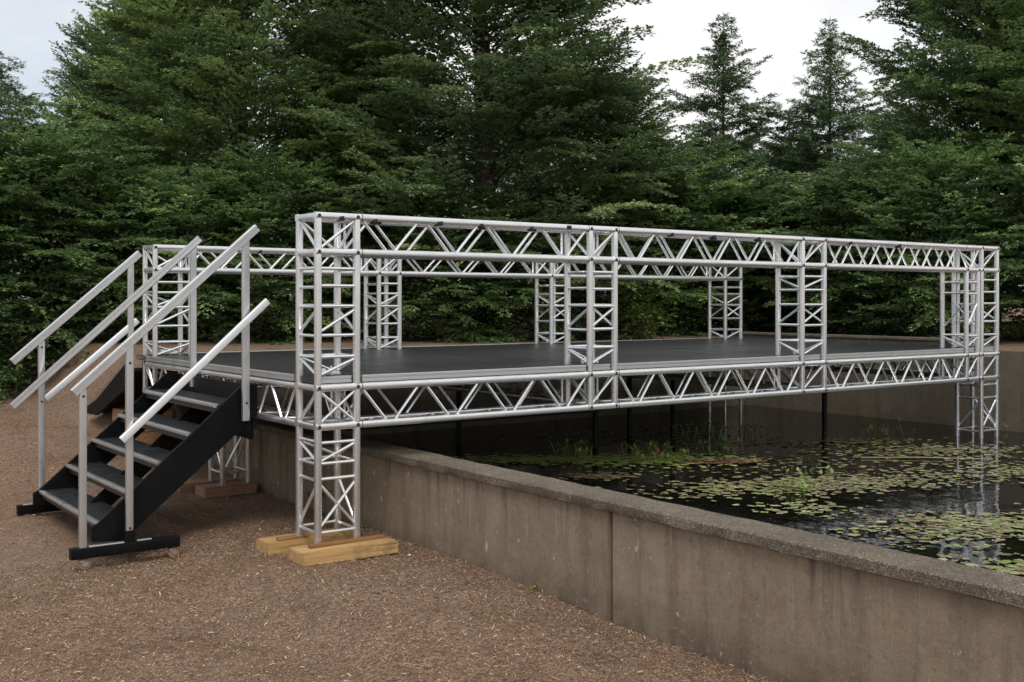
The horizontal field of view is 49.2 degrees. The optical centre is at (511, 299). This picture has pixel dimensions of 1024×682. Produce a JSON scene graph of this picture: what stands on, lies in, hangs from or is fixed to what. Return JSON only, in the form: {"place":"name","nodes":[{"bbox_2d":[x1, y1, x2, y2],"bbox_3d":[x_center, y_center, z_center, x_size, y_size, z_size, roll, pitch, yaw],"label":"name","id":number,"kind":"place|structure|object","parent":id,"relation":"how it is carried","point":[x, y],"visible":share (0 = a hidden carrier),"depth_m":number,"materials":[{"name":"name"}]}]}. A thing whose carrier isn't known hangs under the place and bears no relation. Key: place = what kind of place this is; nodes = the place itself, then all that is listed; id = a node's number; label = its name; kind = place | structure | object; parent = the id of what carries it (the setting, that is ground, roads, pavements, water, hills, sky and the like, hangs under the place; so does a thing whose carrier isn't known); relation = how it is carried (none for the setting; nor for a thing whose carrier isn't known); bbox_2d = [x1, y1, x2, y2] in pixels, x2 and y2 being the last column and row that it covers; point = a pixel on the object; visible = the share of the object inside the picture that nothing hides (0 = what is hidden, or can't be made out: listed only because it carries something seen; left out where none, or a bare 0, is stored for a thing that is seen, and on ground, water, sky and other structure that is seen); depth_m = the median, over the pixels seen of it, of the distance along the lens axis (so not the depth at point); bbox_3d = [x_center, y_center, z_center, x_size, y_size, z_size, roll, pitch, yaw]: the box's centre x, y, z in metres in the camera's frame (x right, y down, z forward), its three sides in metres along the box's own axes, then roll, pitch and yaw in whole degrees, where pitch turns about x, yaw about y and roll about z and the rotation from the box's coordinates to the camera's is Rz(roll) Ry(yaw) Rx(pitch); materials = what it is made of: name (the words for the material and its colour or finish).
{"place":"outdoors","nodes":[
{"label":"outdoors","id":0,"kind":"place"},
{"bbox_2d":[0,0,1021,300],"label":"sky","id":1,"kind":"structure","parent":0,"point":[783,29],"materials":[{"name":"white"}]},
{"bbox_2d":[0,300,1023,681],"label":"ground","id":2,"kind":"structure","parent":0,"point":[62,530],"depth_m":6.54,"materials":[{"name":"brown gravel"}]},
{"bbox_2d":[0,51,91,306],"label":"cedar tree","id":3,"kind":"object","parent":2,"relation":"on","point":[22,98],"visible":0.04,"depth_m":23.79,"materials":[{"name":"green plant"}]},
{"bbox_2d":[0,126,93,405],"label":"leafy shrub","id":4,"kind":"object","parent":2,"relation":"on","point":[7,323],"visible":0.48,"depth_m":13.99,"materials":[{"name":"green plant"}]},
{"bbox_2d":[0,75,176,399],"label":"leafy shrub","id":5,"kind":"object","parent":2,"relation":"on","point":[51,167],"visible":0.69,"depth_m":14.26,"materials":[{"name":"green plant"}]},
{"bbox_2d":[20,9,192,302],"bbox_3d":[-6.913,-2.155,19.107,3.294,5.811,3.194,0,0,-9],"label":"hornbeam tree","id":6,"kind":"object","parent":2,"relation":"on","point":[97,47],"visible":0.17,"depth_m":18.58,"materials":[{"name":"green plant"}]},
{"bbox_2d":[19,167,211,361],"bbox_3d":[-5.277,-0.419,15.122,2.635,2.682,2.478,0,0,-38],"label":"leafy shrub","id":7,"kind":"object","parent":2,"relation":"on","point":[112,201],"visible":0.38,"depth_m":14.63,"materials":[{"name":"green plant"}]},
{"bbox_2d":[9,224,269,569],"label":"rolling staircase","id":8,"kind":"structure","parent":2,"relation":"on","point":[213,417],"depth_m":8.12,"materials":[{"name":"black metal"}]},
{"bbox_2d":[106,407,175,450],"bbox_3d":[-3.725,1.310,11.217,0.460,0.440,0.820,0,0,-36],"label":"timber sleeper","id":9,"kind":"object","parent":2,"relation":"on","point":[147,436],"visible":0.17,"depth_m":10.89,"materials":[{"name":"brown wood"}]},
{"bbox_2d":[39,0,279,296],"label":"hornbeam tree","id":10,"kind":"object","parent":2,"relation":"on","point":[99,3],"visible":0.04,"depth_m":24.12,"materials":[{"name":"green plant"}]},
{"bbox_2d":[81,151,295,343],"bbox_3d":[-4.390,-0.497,15.150,2.819,3.046,3.250,0,0,-28],"label":"leafy shrub","id":11,"kind":"object","parent":2,"relation":"on","point":[176,207],"visible":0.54,"depth_m":14.66,"materials":[{"name":"green plant"}]},
{"bbox_2d":[177,476,235,492],"bbox_3d":[-2.803,1.687,10.169,0.523,0.088,0.243,0,0,-36],"label":"timber block","id":12,"kind":"object","parent":2,"relation":"on","point":[188,485],"depth_m":10.06,"materials":[{"name":"brown wood"}]},
{"bbox_2d":[195,480,256,498],"bbox_3d":[-2.544,1.686,9.950,0.481,0.090,0.243,0,0,-36],"label":"timber block","id":13,"kind":"object","parent":2,"relation":"on","point":[214,490],"depth_m":9.86,"materials":[{"name":"brown wood"}]},
{"bbox_2d":[137,212,999,543],"bbox_3d":[0.883,0.645,11.464,8.254,2.470,3.916,0,0,-36],"label":"truss stage","id":14,"kind":"object","parent":13,"relation":"on","point":[355,372],"visible":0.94,"depth_m":9.94,"materials":[{"name":"metal"}]},
{"bbox_2d":[87,362,197,414],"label":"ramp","id":15,"kind":"structure","parent":14,"relation":"attached to","point":[110,396],"depth_m":11.16,"materials":[{"name":"black metal"}]},
{"bbox_2d":[307,490,332,498],"bbox_3d":[-1.336,1.358,7.789,0.199,0.060,0.027,0,0,-36],"label":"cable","id":16,"kind":"object","parent":14,"relation":"attached to","point":[324,493],"visible":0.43,"depth_m":7.79,"materials":[{"name":"black rubber"}]},
{"bbox_2d":[56,0,397,328],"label":"hornbeam tree","id":17,"kind":"object","parent":2,"relation":"on","point":[239,93],"visible":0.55,"depth_m":16.38,"materials":[{"name":"green plant"}]},
{"bbox_2d":[164,133,362,344],"bbox_3d":[-3.458,-0.601,15.524,3.144,3.200,2.957,0,0,27],"label":"leafy shrub","id":18,"kind":"object","parent":2,"relation":"on","point":[270,196],"visible":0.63,"depth_m":15.14,"materials":[{"name":"green plant"}]},
{"bbox_2d":[256,527,352,555],"bbox_3d":[-1.429,1.688,7.819,0.682,0.088,0.222,0,0,-37],"label":"timber block","id":19,"kind":"object","parent":2,"relation":"on","point":[270,546],"depth_m":7.67,"materials":[{"name":"yellow wood"}]},
{"bbox_2d":[276,533,308,540],"bbox_3d":[-1.507,1.633,7.681,0.230,0.022,0.038,0,0,-36],"label":"batten","id":20,"kind":"object","parent":19,"relation":"on","point":[292,537],"visible":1,"depth_m":7.66,"materials":[{"name":"brown wood"}]},
{"bbox_2d":[227,0,457,321],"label":"hornbeam tree","id":21,"kind":"object","parent":2,"relation":"on","point":[361,90],"visible":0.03,"depth_m":19.39,"materials":[{"name":"green plant"}]},
{"bbox_2d":[288,537,397,566],"bbox_3d":[-1.131,1.688,7.521,0.703,0.087,0.254,0,0,-36],"label":"timber block","id":22,"kind":"object","parent":2,"relation":"on","point":[303,555],"depth_m":7.41,"materials":[{"name":"yellow wood"}]},
{"bbox_2d":[308,534,384,548],"bbox_3d":[-1.116,1.633,7.560,0.560,0.022,0.038,0,0,-36],"label":"batten","id":23,"kind":"object","parent":22,"relation":"on","point":[344,541],"visible":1,"depth_m":7.54,"materials":[{"name":"brown wood"}]},
{"bbox_2d":[255,156,438,340],"bbox_3d":[-2.494,-0.576,16.523,3.020,3.264,3.482,0,0,38],"label":"leafy shrub","id":24,"kind":"object","parent":2,"relation":"on","point":[349,209],"visible":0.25,"depth_m":16.03,"materials":[{"name":"green plant"}]},
{"bbox_2d":[252,30,512,319],"bbox_3d":[-2.819,-2.281,25.139,7.112,7.239,6.688,0,0,-42],"label":"tree","id":25,"kind":"object","parent":2,"relation":"on","point":[424,123],"visible":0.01,"depth_m":24.40,"materials":[{"name":"green plant"}]},
{"bbox_2d":[330,173,508,343],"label":"leafy shrub","id":26,"kind":"object","parent":2,"relation":"on","point":[424,319],"visible":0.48,"depth_m":15.64,"materials":[{"name":"green plant"}]},
{"bbox_2d":[209,337,743,435],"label":"back wall","id":27,"kind":"structure","parent":2,"relation":"on","point":[398,397],"depth_m":13.33,"materials":[{"name":"concrete"}]},
{"bbox_2d":[252,0,713,337],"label":"hornbeam tree","id":28,"kind":"object","parent":2,"relation":"on","point":[522,78],"visible":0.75,"depth_m":15.97,"materials":[{"name":"green plant"}]},
{"bbox_2d":[402,165,596,342],"bbox_3d":[-0.152,-0.436,16.482,3.150,2.953,2.732,0,0,-32],"label":"leafy shrub","id":29,"kind":"object","parent":2,"relation":"on","point":[501,331],"visible":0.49,"depth_m":16.03,"materials":[{"name":"green plant"}]},
{"bbox_2d":[460,45,600,318],"bbox_3d":[0.431,-2.634,25.691,4.942,6.810,4.792,0,0,42],"label":"hornbeam tree","id":30,"kind":"object","parent":2,"relation":"on","point":[541,166],"visible":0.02,"depth_m":24.77,"materials":[{"name":"green plant"}]},
{"bbox_2d":[480,171,667,339],"bbox_3d":[0.863,-0.495,17.125,2.760,2.987,2.935,0,0,23],"label":"leafy shrub","id":31,"kind":"object","parent":2,"relation":"on","point":[602,322],"visible":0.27,"depth_m":16.66,"materials":[{"name":"green plant"}]},
{"bbox_2d":[517,53,714,334],"bbox_3d":[1.837,-1.679,19.039,3.624,4.994,3.514,0,0,-18],"label":"hornbeam tree","id":32,"kind":"object","parent":2,"relation":"on","point":[619,117],"visible":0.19,"depth_m":18.53,"materials":[{"name":"green plant"}]},
{"bbox_2d":[214,418,1023,681],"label":"pond wall","id":33,"kind":"structure","parent":2,"relation":"on","point":[778,603],"depth_m":5.67,"materials":[{"name":"concrete"}]},
{"bbox_2d":[603,280,678,340],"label":"leafy shrub","id":34,"kind":"object","parent":2,"relation":"on","point":[641,303],"visible":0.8,"depth_m":16.55,"materials":[{"name":"green plant"}]},
{"bbox_2d":[546,123,807,336],"bbox_3d":[2.651,-0.937,19.080,4.600,4.312,3.990,0,0,33],"label":"leafy shrub","id":35,"kind":"object","parent":2,"relation":"on","point":[690,220],"visible":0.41,"depth_m":18.31,"materials":[{"name":"green plant"}]},
{"bbox_2d":[658,149,814,332],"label":"leafy shrub","id":36,"kind":"object","parent":2,"relation":"on","point":[740,205],"visible":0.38,"depth_m":19.45,"materials":[{"name":"green plant"}]},
{"bbox_2d":[648,13,855,324],"bbox_3d":[4.685,-2.123,24.008,5.919,8.132,5.271,0,0,19],"label":"spruce tree","id":37,"kind":"object","parent":2,"relation":"on","point":[747,143],"visible":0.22,"depth_m":23.67,"materials":[{"name":"green plant"}]},
{"bbox_2d":[713,165,882,333],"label":"leafy shrub","id":38,"kind":"object","parent":2,"relation":"on","point":[787,189],"visible":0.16,"depth_m":19.50,"materials":[{"name":"green plant"}]},
{"bbox_2d":[754,128,842,294],"bbox_3d":[6.703,-1.745,26.749,3.514,4.994,3.624,0,0,-17],"label":"hornbeam tree","id":39,"kind":"object","parent":2,"relation":"on","point":[791,144],"visible":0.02,"depth_m":26.54,"materials":[{"name":"green plant"}]},
{"bbox_2d":[731,18,949,325],"bbox_3d":[7.238,-2.602,24.665,5.358,7.516,5.555,0,0,-1],"label":"spruce tree","id":40,"kind":"object","parent":2,"relation":"on","point":[823,112],"visible":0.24,"depth_m":24.70,"materials":[{"name":"green plant"}]},
{"bbox_2d":[772,165,931,333],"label":"leafy shrub","id":41,"kind":"object","parent":2,"relation":"on","point":[848,328],"visible":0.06,"depth_m":19.17,"materials":[{"name":"green plant"}]},
{"bbox_2d":[763,132,977,336],"bbox_3d":[5.528,-0.712,17.207,3.329,3.598,3.838,0,0,41],"label":"leafy shrub","id":42,"kind":"object","parent":2,"relation":"on","point":[832,206],"visible":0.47,"depth_m":16.86,"materials":[{"name":"green plant"}]},
{"bbox_2d":[731,332,1023,431],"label":"end wall","id":43,"kind":"structure","parent":2,"relation":"on","point":[934,403],"depth_m":13.88,"materials":[{"name":"concrete"}]},
{"bbox_2d":[821,0,1023,324],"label":"hornbeam tree","id":44,"kind":"object","parent":2,"relation":"on","point":[924,86],"visible":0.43,"depth_m":18.40,"materials":[{"name":"green plant"}]},
{"bbox_2d":[846,101,1002,318],"bbox_3d":[7.833,-1.612,21.987,3.450,4.903,3.558,0,0,29],"label":"hornbeam tree","id":45,"kind":"object","parent":2,"relation":"on","point":[895,123],"depth_m":21.73,"materials":[{"name":"green plant"}]},
{"bbox_2d":[827,130,1023,340],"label":"leafy shrub","id":46,"kind":"object","parent":2,"relation":"on","point":[941,181],"visible":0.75,"depth_m":15.30,"materials":[{"name":"green plant"}]},
{"bbox_2d":[914,0,1023,313],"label":"hornbeam tree","id":47,"kind":"object","parent":2,"relation":"on","point":[1017,92],"visible":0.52,"depth_m":16.80,"materials":[{"name":"green plant"}]},
{"bbox_2d":[945,134,1023,339],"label":"leafy shrub","id":48,"kind":"object","parent":2,"relation":"on","point":[1017,226],"visible":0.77,"depth_m":14.76,"materials":[{"name":"green plant"}]},
{"bbox_2d":[360,405,1023,576],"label":"pond water","id":49,"kind":"structure","parent":0,"point":[794,426],"depth_m":10.22,"materials":[{"name":"black liquid"}]},
{"bbox_2d":[549,437,592,458],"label":"water plant","id":50,"kind":"object","parent":49,"relation":"in","point":[581,449],"visible":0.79,"depth_m":10.70,"materials":[{"name":"green plant"}]},
{"bbox_2d":[454,451,755,468],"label":"duckweed","id":51,"kind":"object","parent":49,"relation":"on","point":[530,459],"visible":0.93,"depth_m":10.45,"materials":[{"name":"green plant"}]},
{"bbox_2d":[616,438,682,455],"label":"water plant","id":52,"kind":"object","parent":49,"relation":"in","point":[651,448],"visible":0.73,"depth_m":10.83,"materials":[{"name":"green plant"}]},
{"bbox_2d":[635,447,688,462],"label":"water plant","id":53,"kind":"object","parent":49,"relation":"in","point":[661,453],"visible":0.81,"depth_m":10.40,"materials":[{"name":"green plant"}]},
{"bbox_2d":[362,425,1023,573],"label":"floating leaves","id":54,"kind":"object","parent":49,"relation":"on","point":[770,488],"visible":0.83,"depth_m":9.15,"materials":[{"name":"green plant"}]},
{"bbox_2d":[672,420,729,438],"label":"water plant","id":55,"kind":"object","parent":49,"relation":"on","point":[711,426],"visible":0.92,"depth_m":12.32,"materials":[{"name":"green plant"}]},
{"bbox_2d":[694,435,739,452],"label":"water plant","id":56,"kind":"object","parent":49,"relation":"on","point":[725,446],"visible":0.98,"depth_m":11.17,"materials":[{"name":"green plant"}]},
{"bbox_2d":[672,457,766,463],"bbox_3d":[1.902,1.487,10.350,0.939,0.046,0.333,0,0,-3],"label":"dead leaf raft","id":57,"kind":"object","parent":49,"relation":"on","point":[727,460],"visible":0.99,"depth_m":10.31,"materials":[{"name":"brown plant"}]},
{"bbox_2d":[725,423,772,436],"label":"water plant","id":58,"kind":"object","parent":49,"relation":"on","point":[741,426],"visible":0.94,"depth_m":12.58,"materials":[{"name":"green plant"}]},
{"bbox_2d":[773,479,812,493],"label":"water plant","id":59,"kind":"object","parent":49,"relation":"in","point":[804,485],"visible":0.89,"depth_m":8.76,"materials":[{"name":"green plant"}]},
{"bbox_2d":[781,463,842,477],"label":"water plant","id":60,"kind":"object","parent":49,"relation":"in","point":[812,469],"visible":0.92,"depth_m":9.56,"materials":[{"name":"green plant"}]},
{"bbox_2d":[862,422,915,435],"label":"water plant","id":61,"kind":"object","parent":49,"relation":"in","point":[870,425],"visible":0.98,"depth_m":12.70,"materials":[{"name":"green plant"}]},
{"bbox_2d":[861,457,992,459],"bbox_3d":[3.907,1.493,10.552,1.205,0.014,0.049,0,0,6],"label":"cane","id":62,"kind":"object","parent":49,"relation":"on","point":[928,457],"visible":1,"depth_m":10.56,"materials":[{"name":"plant"}]},
{"bbox_2d":[966,563,978,566],"bbox_3d":[2.607,1.503,6.332,0.066,0.006,0.077,0,0,10],"label":"lily pad","id":63,"kind":"object","parent":49,"relation":"on","point":[971,564],"visible":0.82,"depth_m":6.34,"materials":[{"name":"plant"}]},
{"bbox_2d":[995,560,1011,563],"bbox_3d":[2.803,1.494,6.368,0.092,0.004,0.074,-3,4,5],"label":"lily pad","id":64,"kind":"object","parent":49,"relation":"on","point":[1004,561],"visible":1,"depth_m":6.37,"materials":[{"name":"green plant"}]}
]}

